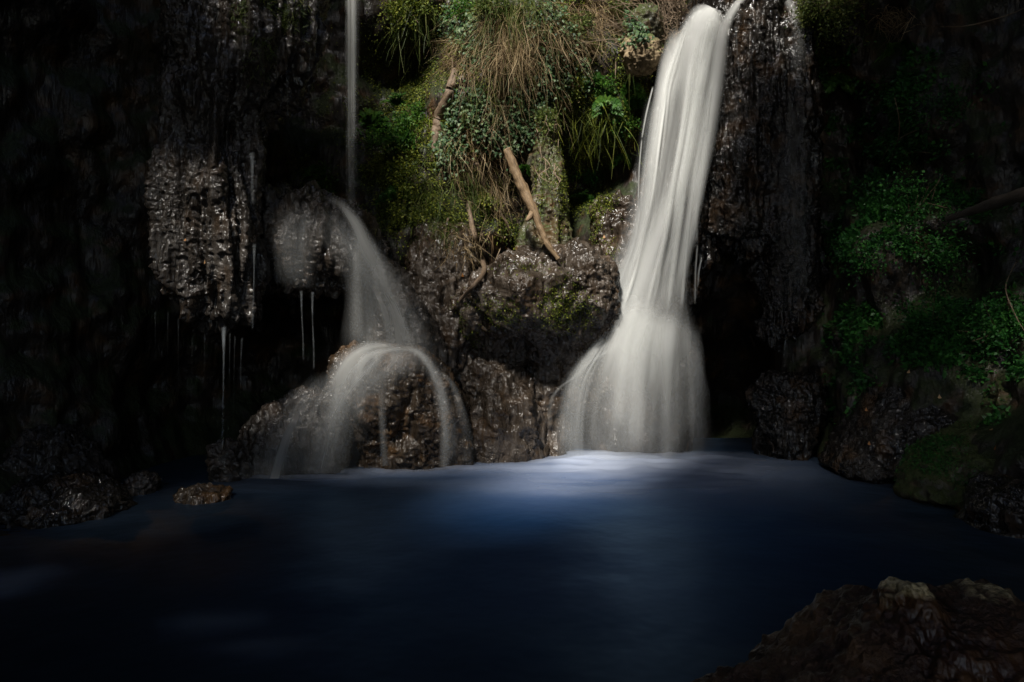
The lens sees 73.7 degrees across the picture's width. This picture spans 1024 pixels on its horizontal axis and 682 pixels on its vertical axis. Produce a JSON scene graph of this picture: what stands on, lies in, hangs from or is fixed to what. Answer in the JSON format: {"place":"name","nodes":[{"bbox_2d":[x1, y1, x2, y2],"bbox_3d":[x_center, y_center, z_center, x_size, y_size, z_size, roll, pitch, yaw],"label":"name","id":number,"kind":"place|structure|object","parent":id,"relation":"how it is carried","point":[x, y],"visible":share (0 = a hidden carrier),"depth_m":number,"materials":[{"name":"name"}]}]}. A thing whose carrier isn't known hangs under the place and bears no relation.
{"place":"outdoors","nodes":[
{"label":"outdoors","id":0,"kind":"place"},
{"bbox_2d":[0,0,1023,516],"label":"cliff","id":1,"kind":"structure","parent":0,"point":[114,356],"depth_m":7.13,"materials":[{"name":"stone"}]},
{"bbox_2d":[143,0,331,337],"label":"tufa curtain","id":2,"kind":"object","parent":1,"relation":"hanging from","point":[205,177],"visible":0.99,"depth_m":6.26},
{"bbox_2d":[229,0,313,94],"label":"moss cover","id":3,"kind":"object","parent":2,"relation":"on","point":[286,15],"visible":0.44,"depth_m":6.28,"materials":[{"name":"green plant"}]},
{"bbox_2d":[260,179,378,299],"bbox_3d":[-2.212,-1.061,7.235,1.573,1.271,1.206,0,0,0],"label":"tufa mound","id":4,"kind":"object","parent":1,"relation":"attached to","point":[316,241],"visible":0.79,"depth_m":6.78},
{"bbox_2d":[349,122,388,150],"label":"leafy bush","id":5,"kind":"object","parent":1,"relation":"on","point":[373,135],"visible":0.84,"depth_m":8.62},
{"bbox_2d":[359,108,393,127],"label":"fern","id":6,"kind":"object","parent":1,"relation":"on","point":[374,117],"visible":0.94,"depth_m":8.72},
{"bbox_2d":[357,148,396,178],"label":"leafy bush","id":7,"kind":"object","parent":1,"relation":"on","point":[380,166],"visible":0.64,"depth_m":8.49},
{"bbox_2d":[374,183,410,205],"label":"fern","id":8,"kind":"object","parent":1,"relation":"on","point":[393,193],"visible":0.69,"depth_m":8.07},
{"bbox_2d":[379,92,407,105],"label":"fern","id":9,"kind":"object","parent":1,"relation":"on","point":[398,101],"visible":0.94,"depth_m":8.86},
{"bbox_2d":[377,127,415,154],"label":"fern","id":10,"kind":"object","parent":1,"relation":"on","point":[388,138],"visible":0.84,"depth_m":8.27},
{"bbox_2d":[374,106,420,157],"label":"leafy bush","id":11,"kind":"object","parent":1,"relation":"on","point":[403,121],"visible":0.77,"depth_m":8.28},
{"bbox_2d":[342,228,458,383],"bbox_3d":[-1.288,-0.170,7.645,1.459,2.390,1.086,0,0,0],"label":"tufa mound","id":12,"kind":"object","parent":1,"relation":"on","point":[384,301],"visible":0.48,"depth_m":7.23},
{"bbox_2d":[377,181,424,231],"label":"leafy bush","id":13,"kind":"object","parent":1,"relation":"on","point":[399,216],"visible":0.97,"depth_m":7.98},
{"bbox_2d":[379,154,426,202],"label":"leafy bush","id":14,"kind":"object","parent":1,"relation":"on","point":[400,186],"visible":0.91,"depth_m":8.01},
{"bbox_2d":[389,99,428,126],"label":"leafy bush","id":15,"kind":"object","parent":1,"relation":"on","point":[417,110],"visible":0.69,"depth_m":8.51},
{"bbox_2d":[378,0,439,39],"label":"leafy bush","id":16,"kind":"object","parent":1,"relation":"on","point":[396,7],"visible":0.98,"depth_m":8.37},
{"bbox_2d":[389,141,433,172],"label":"leafy bush","id":17,"kind":"object","parent":1,"relation":"on","point":[401,157],"visible":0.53,"depth_m":8.27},
{"bbox_2d":[375,0,454,80],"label":"green grass tuft","id":18,"kind":"object","parent":1,"relation":"on","point":[422,22],"visible":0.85,"depth_m":8.53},
{"bbox_2d":[364,116,470,238],"bbox_3d":[-1.153,-1.953,7.987,1.492,1.788,1.566,0,0,0],"label":"green grass tuft","id":19,"kind":"object","parent":1,"relation":"on","point":[418,174],"visible":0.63,"depth_m":8.29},
{"bbox_2d":[404,190,447,227],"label":"leafy bush","id":20,"kind":"object","parent":1,"relation":"on","point":[424,212],"visible":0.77,"depth_m":8.03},
{"bbox_2d":[387,175,475,249],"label":"green grass tuft","id":21,"kind":"object","parent":1,"relation":"on","point":[428,200],"visible":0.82,"depth_m":8.08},
{"bbox_2d":[403,205,465,256],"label":"green grass tuft","id":22,"kind":"object","parent":1,"relation":"on","point":[443,236],"visible":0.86,"depth_m":7.87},
{"bbox_2d":[403,217,478,373],"bbox_3d":[-0.809,-0.555,8.068,0.947,1.920,1.235,0,0,0],"label":"ledge rock","id":23,"kind":"object","parent":1,"relation":"on","point":[436,288],"visible":0.47,"depth_m":7.71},
{"bbox_2d":[421,222,494,279],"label":"dry grass tuft","id":24,"kind":"object","parent":23,"relation":"on","point":[464,240],"visible":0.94,"depth_m":7.84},
{"bbox_2d":[431,68,458,161],"bbox_3d":[-0.833,-2.754,8.330,0.393,1.131,0.244,0,0,28],"label":"bare root","id":25,"kind":"object","parent":1,"relation":"attached to","point":[447,94],"visible":0.87,"depth_m":8.28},
{"bbox_2d":[428,116,469,179],"bbox_3d":[-0.776,-2.353,8.331,0.527,0.783,0.235,0,0,0],"label":"ivy curtain","id":26,"kind":"object","parent":1,"relation":"attached to","point":[442,161],"visible":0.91,"depth_m":8.31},
{"bbox_2d":[414,19,497,108],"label":"dry grass tuft","id":27,"kind":"object","parent":1,"relation":"on","point":[455,59],"visible":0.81,"depth_m":8.25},
{"bbox_2d":[440,0,474,23],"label":"leafy bush","id":28,"kind":"object","parent":1,"relation":"on","point":[460,9],"visible":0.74,"depth_m":8.24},
{"bbox_2d":[437,0,479,49],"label":"ivy curtain","id":29,"kind":"object","parent":1,"relation":"attached to","point":[458,29],"visible":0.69,"depth_m":8.31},
{"bbox_2d":[411,114,507,211],"bbox_3d":[-0.619,-2.019,8.309,1.233,1.607,0.749,0,0,0],"label":"dry grass tuft","id":30,"kind":"object","parent":1,"relation":"on","point":[471,141],"visible":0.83,"depth_m":8.34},
{"bbox_2d":[439,80,491,176],"bbox_3d":[-0.576,-2.561,8.243,0.672,1.117,0.313,0,0,10],"label":"ivy curtain","id":31,"kind":"object","parent":1,"relation":"attached to","point":[457,110],"visible":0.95,"depth_m":8.24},
{"bbox_2d":[443,164,508,235],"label":"green grass tuft","id":32,"kind":"object","parent":1,"relation":"on","point":[470,182],"visible":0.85,"depth_m":8.52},
{"bbox_2d":[453,12,500,75],"bbox_3d":[-0.379,-3.485,8.082,0.601,0.695,0.298,0,0,21],"label":"ivy curtain","id":33,"kind":"object","parent":1,"relation":"attached to","point":[472,44],"visible":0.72,"depth_m":8.10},
{"bbox_2d":[463,0,510,24],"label":"leafy bush","id":34,"kind":"object","parent":1,"relation":"on","point":[483,5],"visible":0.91,"depth_m":7.84,"materials":[{"name":"green plant"}]},
{"bbox_2d":[472,184,503,211],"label":"leafy bush","id":35,"kind":"object","parent":1,"relation":"on","point":[487,202],"visible":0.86,"depth_m":8.60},
{"bbox_2d":[475,162,500,213],"bbox_3d":[-0.330,-1.918,8.630,0.396,0.613,0.158,0,0,-37],"label":"bare root","id":36,"kind":"object","parent":1,"relation":"attached to","point":[483,183],"visible":0.7,"depth_m":8.59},
{"bbox_2d":[454,140,527,263],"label":"dry grass tuft","id":37,"kind":"object","parent":1,"relation":"on","point":[489,195],"visible":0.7,"depth_m":8.55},
{"bbox_2d":[473,96,518,164],"bbox_3d":[-0.189,-2.579,8.313,0.559,0.829,0.393,0,0,0],"label":"ivy curtain","id":38,"kind":"object","parent":1,"relation":"attached to","point":[489,135],"visible":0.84,"depth_m":8.32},
{"bbox_2d":[454,7,541,80],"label":"dry grass tuft","id":39,"kind":"object","parent":1,"relation":"on","point":[498,34],"visible":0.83,"depth_m":7.89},
{"bbox_2d":[437,21,560,118],"bbox_3d":[-0.209,-3.065,7.814,1.588,1.250,0.825,0,0,13],"label":"dry grass tuft","id":40,"kind":"object","parent":1,"relation":"attached to","point":[506,58],"visible":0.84,"depth_m":7.88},
{"bbox_2d":[465,142,534,240],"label":"dry grass tuft","id":41,"kind":"object","parent":1,"relation":"on","point":[498,186],"visible":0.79,"depth_m":8.61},
{"bbox_2d":[439,69,560,144],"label":"green grass tuft","id":42,"kind":"object","parent":1,"relation":"hanging from","point":[499,94],"visible":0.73,"depth_m":8.14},
{"bbox_2d":[443,0,561,69],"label":"green grass tuft","id":43,"kind":"object","parent":1,"relation":"on","point":[503,35],"visible":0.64,"depth_m":7.94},
{"bbox_2d":[432,50,589,175],"bbox_3d":[-0.048,-2.581,8.321,1.891,1.706,1.458,0,0,22],"label":"dry grass tuft","id":44,"kind":"object","parent":1,"relation":"on","point":[465,73],"visible":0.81,"depth_m":8.11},
{"bbox_2d":[490,75,536,170],"bbox_3d":[0.074,-2.624,8.290,0.542,1.082,0.480,0,0,37],"label":"ivy curtain","id":45,"kind":"object","parent":1,"relation":"attached to","point":[515,125],"visible":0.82,"depth_m":8.25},
{"bbox_2d":[462,0,576,66],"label":"green grass tuft","id":46,"kind":"object","parent":1,"relation":"on","point":[518,13],"visible":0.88,"depth_m":7.84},
{"bbox_2d":[426,0,626,104],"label":"dry grass tuft","id":47,"kind":"object","parent":1,"relation":"on","point":[587,7],"visible":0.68,"depth_m":8.00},
{"bbox_2d":[502,98,550,159],"bbox_3d":[0.248,-2.541,8.353,0.433,0.716,0.834,0,0,-31],"label":"ivy curtain","id":48,"kind":"object","parent":1,"relation":"attached to","point":[528,133],"visible":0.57,"depth_m":8.16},
{"bbox_2d":[419,11,638,139],"bbox_3d":[0.228,-3.211,8.191,2.817,1.748,1.052,0,0,0],"label":"green grass tuft","id":49,"kind":"object","parent":1,"relation":"on","point":[525,68],"visible":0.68,"depth_m":8.10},
{"bbox_2d":[481,6,587,118],"bbox_3d":[0.445,-3.307,7.966,1.565,1.469,0.981,0,0,-43],"label":"dry grass tuft","id":50,"kind":"object","parent":1,"relation":"on","point":[538,52],"visible":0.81,"depth_m":7.90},
{"bbox_2d":[449,237,620,381],"bbox_3d":[0.245,-0.273,7.762,1.924,1.729,1.696,0,0,0],"label":"ledge rock","id":51,"kind":"object","parent":1,"relation":"on","point":[593,269],"visible":0.83,"depth_m":7.29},
{"bbox_2d":[454,201,486,306],"bbox_3d":[-0.453,-1.060,7.927,0.349,1.390,1.668,0,0,0],"label":"bare root","id":52,"kind":"object","parent":51,"relation":"on","point":[477,281],"visible":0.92,"depth_m":8.17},
{"bbox_2d":[447,255,597,350],"bbox_3d":[0.212,-0.304,7.704,1.857,1.382,1.500,0,0,0],"label":"moss cover","id":53,"kind":"object","parent":51,"relation":"on","point":[560,311],"visible":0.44,"depth_m":7.14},
{"bbox_2d":[504,147,559,260],"bbox_3d":[0.209,-1.447,7.205,0.606,1.214,0.150,0,0,11],"label":"leaning log","id":54,"kind":"object","parent":51,"relation":"on","point":[521,184],"visible":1,"depth_m":7.19,"materials":[{"name":"brown wood"}]},
{"bbox_2d":[515,98,572,250],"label":"mossy pillar","id":55,"kind":"structure","parent":51,"relation":"on","point":[528,233],"depth_m":7.91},
{"bbox_2d":[531,106,561,135],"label":"leafy bush","id":56,"kind":"object","parent":55,"relation":"on","point":[541,115],"visible":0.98,"depth_m":7.99,"materials":[{"name":"green plant"}]},
{"bbox_2d":[530,103,569,241],"bbox_3d":[0.460,-1.931,8.193,0.513,2.098,0.894,0,0,0],"label":"moss cover","id":57,"kind":"object","parent":55,"relation":"on","point":[564,185],"visible":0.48,"depth_m":7.93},
{"bbox_2d":[511,0,571,45],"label":"ivy curtain","id":58,"kind":"object","parent":1,"relation":"attached to","point":[548,5],"visible":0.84,"depth_m":7.88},
{"bbox_2d":[517,22,580,100],"bbox_3d":[0.429,-3.296,8.042,0.770,0.904,0.378,0,0,0],"label":"ivy curtain","id":59,"kind":"object","parent":1,"relation":"hanging from","point":[536,78],"visible":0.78,"depth_m":8.03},
{"bbox_2d":[529,43,597,112],"bbox_3d":[0.635,-3.166,8.204,0.840,0.967,0.388,0,0,-17],"label":"ivy curtain","id":60,"kind":"object","parent":1,"relation":"attached to","point":[567,79],"visible":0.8,"depth_m":8.23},
{"bbox_2d":[267,0,874,268],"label":"moss cover","id":61,"kind":"object","parent":1,"relation":"on","point":[418,88],"visible":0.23,"depth_m":8.53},
{"bbox_2d":[555,67,588,106],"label":"leafy bush","id":62,"kind":"object","parent":1,"relation":"on","point":[571,97],"visible":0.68,"depth_m":8.31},
{"bbox_2d":[540,2,613,88],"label":"dry grass tuft","id":63,"kind":"object","parent":1,"relation":"on","point":[588,43],"visible":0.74,"depth_m":8.28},
{"bbox_2d":[566,8,596,37],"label":"leafy bush","id":64,"kind":"object","parent":1,"relation":"on","point":[585,24],"visible":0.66,"depth_m":8.21,"materials":[{"name":"green plant"}]},
{"bbox_2d":[545,92,647,187],"bbox_3d":[0.891,-2.539,8.481,1.660,1.156,0.984,0,0,-30],"label":"green grass tuft","id":65,"kind":"object","parent":1,"relation":"on","point":[595,133],"visible":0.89,"depth_m":8.54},
{"bbox_2d":[582,71,611,89],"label":"fern","id":66,"kind":"object","parent":1,"relation":"on","point":[596,75],"visible":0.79,"depth_m":8.47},
{"bbox_2d":[568,0,637,61],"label":"dry grass tuft","id":67,"kind":"object","parent":1,"relation":"on","point":[604,19],"visible":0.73,"depth_m":8.52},
{"bbox_2d":[590,69,622,98],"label":"leafy bush","id":68,"kind":"object","parent":1,"relation":"on","point":[606,89],"visible":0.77,"depth_m":8.53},
{"bbox_2d":[563,189,650,419],"bbox_3d":[1.030,-0.461,8.116,1.319,2.761,0.955,0,0,-24],"label":"ledge rock","id":69,"kind":"object","parent":1,"relation":"on","point":[600,378],"visible":0.5,"depth_m":7.82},
{"bbox_2d":[574,189,622,386],"bbox_3d":[0.991,-0.657,8.193,0.828,2.351,1.069,0,0,0],"label":"moss cover","id":70,"kind":"object","parent":69,"relation":"on","point":[602,204],"visible":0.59,"depth_m":8.07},
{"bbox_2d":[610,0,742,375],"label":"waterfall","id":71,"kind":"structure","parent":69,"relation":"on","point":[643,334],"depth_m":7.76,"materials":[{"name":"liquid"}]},
{"bbox_2d":[591,94,623,118],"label":"fern","id":72,"kind":"object","parent":1,"relation":"on","point":[600,102],"visible":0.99,"depth_m":8.38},
{"bbox_2d":[604,0,635,20],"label":"leafy bush","id":73,"kind":"object","parent":1,"relation":"on","point":[619,8],"visible":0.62,"depth_m":8.53,"materials":[{"name":"green plant"}]},
{"bbox_2d":[609,153,631,169],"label":"fern","id":74,"kind":"object","parent":1,"relation":"on","point":[619,157],"visible":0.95,"depth_m":8.88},
{"bbox_2d":[603,108,643,142],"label":"leafy bush","id":75,"kind":"object","parent":1,"relation":"on","point":[620,131],"visible":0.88,"depth_m":8.53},
{"bbox_2d":[578,0,684,57],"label":"bare shrub","id":76,"kind":"object","parent":1,"relation":"on","point":[665,50],"visible":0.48,"depth_m":8.33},
{"bbox_2d":[620,80,647,100],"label":"fern","id":77,"kind":"object","parent":1,"relation":"on","point":[632,88],"visible":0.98,"depth_m":8.50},
{"bbox_2d":[622,94,653,114],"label":"fern","id":78,"kind":"object","parent":1,"relation":"on","point":[635,101],"visible":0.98,"depth_m":8.47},
{"bbox_2d":[618,33,662,76],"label":"brow rock","id":79,"kind":"object","parent":1,"relation":"on","point":[644,59],"visible":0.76,"depth_m":8.05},
{"bbox_2d":[618,0,654,49],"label":"ivy curtain","id":80,"kind":"object","parent":79,"relation":"on","point":[640,35],"visible":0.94,"depth_m":7.95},
{"bbox_2d":[587,0,697,48],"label":"bare shrub","id":81,"kind":"object","parent":1,"relation":"on","point":[672,3],"visible":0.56,"depth_m":8.53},
{"bbox_2d":[626,2,664,42],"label":"brow rock","id":82,"kind":"object","parent":1,"relation":"on","point":[649,19],"visible":0.51,"depth_m":8.27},
{"bbox_2d":[594,0,699,40],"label":"bare shrub","id":83,"kind":"object","parent":1,"relation":"on","point":[664,6],"visible":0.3,"depth_m":8.45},
{"bbox_2d":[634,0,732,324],"bbox_3d":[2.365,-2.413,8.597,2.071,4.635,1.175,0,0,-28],"label":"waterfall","id":84,"kind":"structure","parent":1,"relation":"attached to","point":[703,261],"depth_m":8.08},
{"bbox_2d":[706,0,829,349],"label":"fall column","id":85,"kind":"structure","parent":1,"relation":"on","point":[764,179],"depth_m":7.93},
{"bbox_2d":[784,0,871,49],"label":"leafy bush","id":86,"kind":"object","parent":1,"relation":"on","point":[843,10],"visible":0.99,"depth_m":7.69,"materials":[{"name":"green plant"}]},
{"bbox_2d":[823,72,854,94],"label":"fern","id":87,"kind":"object","parent":1,"relation":"on","point":[844,82],"visible":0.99,"depth_m":8.26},
{"bbox_2d":[821,217,899,288],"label":"leafy bush","id":88,"kind":"object","parent":1,"relation":"on","point":[865,253],"visible":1,"depth_m":6.98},
{"bbox_2d":[876,127,920,169],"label":"leafy bush","id":89,"kind":"object","parent":1,"relation":"on","point":[905,151],"visible":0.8,"depth_m":7.42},
{"bbox_2d":[865,4,935,46],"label":"dry grass tuft","id":90,"kind":"object","parent":1,"relation":"on","point":[894,18],"visible":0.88,"depth_m":7.94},
{"bbox_2d":[864,157,964,251],"bbox_3d":[4.105,-1.366,6.961,0.966,1.148,0.713,0,0,20],"label":"leafy bush","id":91,"kind":"object","parent":1,"relation":"on","point":[914,209],"visible":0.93,"depth_m":6.88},
{"bbox_2d":[815,13,1023,425],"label":"moss cover","id":92,"kind":"object","parent":1,"relation":"on","point":[943,344],"visible":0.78,"depth_m":7.08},
{"bbox_2d":[885,279,969,343],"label":"leafy bush","id":93,"kind":"object","parent":1,"relation":"on","point":[926,316],"visible":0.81,"depth_m":6.58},
{"bbox_2d":[887,221,987,291],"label":"leafy bush","id":94,"kind":"object","parent":1,"relation":"on","point":[935,251],"visible":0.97,"depth_m":6.78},
{"bbox_2d":[936,282,1023,373],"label":"leafy bush","id":95,"kind":"object","parent":1,"relation":"on","point":[989,336],"visible":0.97,"depth_m":6.03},
{"bbox_2d":[940,8,1023,26],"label":"dry twig","id":96,"kind":"object","parent":1,"relation":"on","point":[983,21],"visible":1,"depth_m":6.55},
{"bbox_2d":[945,187,1023,221],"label":"fallen log","id":97,"kind":"object","parent":1,"relation":"on","point":[1005,199],"visible":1,"depth_m":5.04,"materials":[{"name":"brown wood"}]},
{"bbox_2d":[0,438,1023,681],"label":"pool water","id":98,"kind":"structure","parent":0,"point":[477,572],"depth_m":3.82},
{"bbox_2d":[173,482,232,504],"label":"rock","id":99,"kind":"object","parent":98,"relation":"in","point":[203,493],"visible":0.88,"depth_m":5.52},
{"bbox_2d":[205,437,251,485],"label":"rock","id":100,"kind":"object","parent":98,"relation":"in","point":[228,461],"visible":0.97,"depth_m":6.32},
{"bbox_2d":[326,339,474,471],"bbox_3d":[-1.161,0.769,7.300,1.586,1.577,1.186,0,0,-20],"label":"tufa mound","id":101,"kind":"object","parent":98,"relation":"in","point":[405,406],"visible":0.89,"depth_m":6.87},
{"bbox_2d":[518,451,751,488],"bbox_3d":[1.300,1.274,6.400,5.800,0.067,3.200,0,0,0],"label":"foam","id":102,"kind":"object","parent":98,"relation":"on","point":[615,464],"visible":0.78,"depth_m":6.93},
{"bbox_2d":[570,190,595,202],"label":"fern","id":103,"kind":"object","parent":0,"point":[585,197],"visible":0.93,"depth_m":9.09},
{"bbox_3d":[0.000,1.950,1.250,14.000,1.240,16.500,0,0,0],"label":"pool bed","id":104,"kind":"object","parent":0,"visible":0},
{"bbox_2d":[0,423,119,482],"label":"shore boulder","id":105,"kind":"object","parent":104,"relation":"on","point":[34,452],"visible":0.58,"depth_m":5.70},
{"bbox_2d":[0,469,137,539],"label":"shore boulder","id":106,"kind":"object","parent":104,"relation":"on","point":[58,504],"visible":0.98,"depth_m":4.96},
{"bbox_2d":[124,469,162,504],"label":"rock","id":107,"kind":"object","parent":104,"relation":"on","point":[143,486],"visible":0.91,"depth_m":5.81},
{"bbox_2d":[237,384,352,476],"bbox_3d":[-2.251,0.955,7.036,1.270,1.014,1.055,0,0,0],"label":"tufa mound","id":108,"kind":"object","parent":104,"relation":"on","point":[310,426],"visible":0.74,"depth_m":6.72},
{"bbox_2d":[457,347,549,463],"bbox_3d":[-0.177,0.576,7.742,1.202,1.904,1.154,0,0,0],"label":"ledge rock","id":109,"kind":"object","parent":104,"relation":"on","point":[507,423],"visible":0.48,"depth_m":7.34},
{"bbox_2d":[527,361,571,457],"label":"ledge rock","id":110,"kind":"object","parent":104,"relation":"on","point":[549,391],"visible":0.21,"depth_m":7.70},
{"bbox_2d":[578,322,702,455],"bbox_3d":[1.572,0.661,8.208,1.542,1.879,1.083,0,0,0],"label":"dome rock","id":111,"kind":"object","parent":104,"relation":"on","point":[646,408],"visible":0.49,"depth_m":7.80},
{"bbox_2d":[744,369,829,460],"bbox_3d":[3.129,0.893,7.705,0.974,1.135,0.811,0,0,0],"label":"round rock","id":112,"kind":"object","parent":104,"relation":"on","point":[788,410],"visible":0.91,"depth_m":7.45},
{"bbox_2d":[691,576,1023,681],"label":"foreground rock","id":113,"kind":"object","parent":104,"relation":"on","point":[891,629],"visible":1,"depth_m":2.34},
{"bbox_2d":[818,382,958,489],"bbox_3d":[3.990,0.842,6.740,1.758,1.195,1.682,0,0,0],"label":"shore boulder","id":114,"kind":"object","parent":104,"relation":"on","point":[889,425],"visible":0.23,"depth_m":6.36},
{"bbox_2d":[980,380,1011,409],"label":"shore boulder","id":115,"kind":"object","parent":114,"relation":"on","point":[998,395],"visible":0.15,"depth_m":5.87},
{"bbox_2d":[980,379,1010,408],"bbox_3d":[4.496,0.630,6.056,0.931,0.806,1.067,0,0,0],"label":"moss cover","id":116,"kind":"object","parent":115,"relation":"on","point":[983,390],"visible":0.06,"depth_m":5.92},
{"bbox_2d":[893,421,994,511],"bbox_3d":[3.848,1.018,5.688,1.246,0.721,1.191,0,0,0],"label":"shore boulder","id":117,"kind":"object","parent":104,"relation":"on","point":[940,491],"visible":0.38,"depth_m":5.55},
{"bbox_2d":[894,418,984,511],"bbox_3d":[3.848,1.019,5.706,1.242,0.738,1.150,0,0,0],"label":"moss cover","id":118,"kind":"object","parent":117,"relation":"on","point":[930,455],"visible":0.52,"depth_m":5.68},
{"bbox_2d":[952,471,1023,548],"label":"shore boulder","id":119,"kind":"object","parent":104,"relation":"on","point":[993,508],"visible":0.85,"depth_m":4.69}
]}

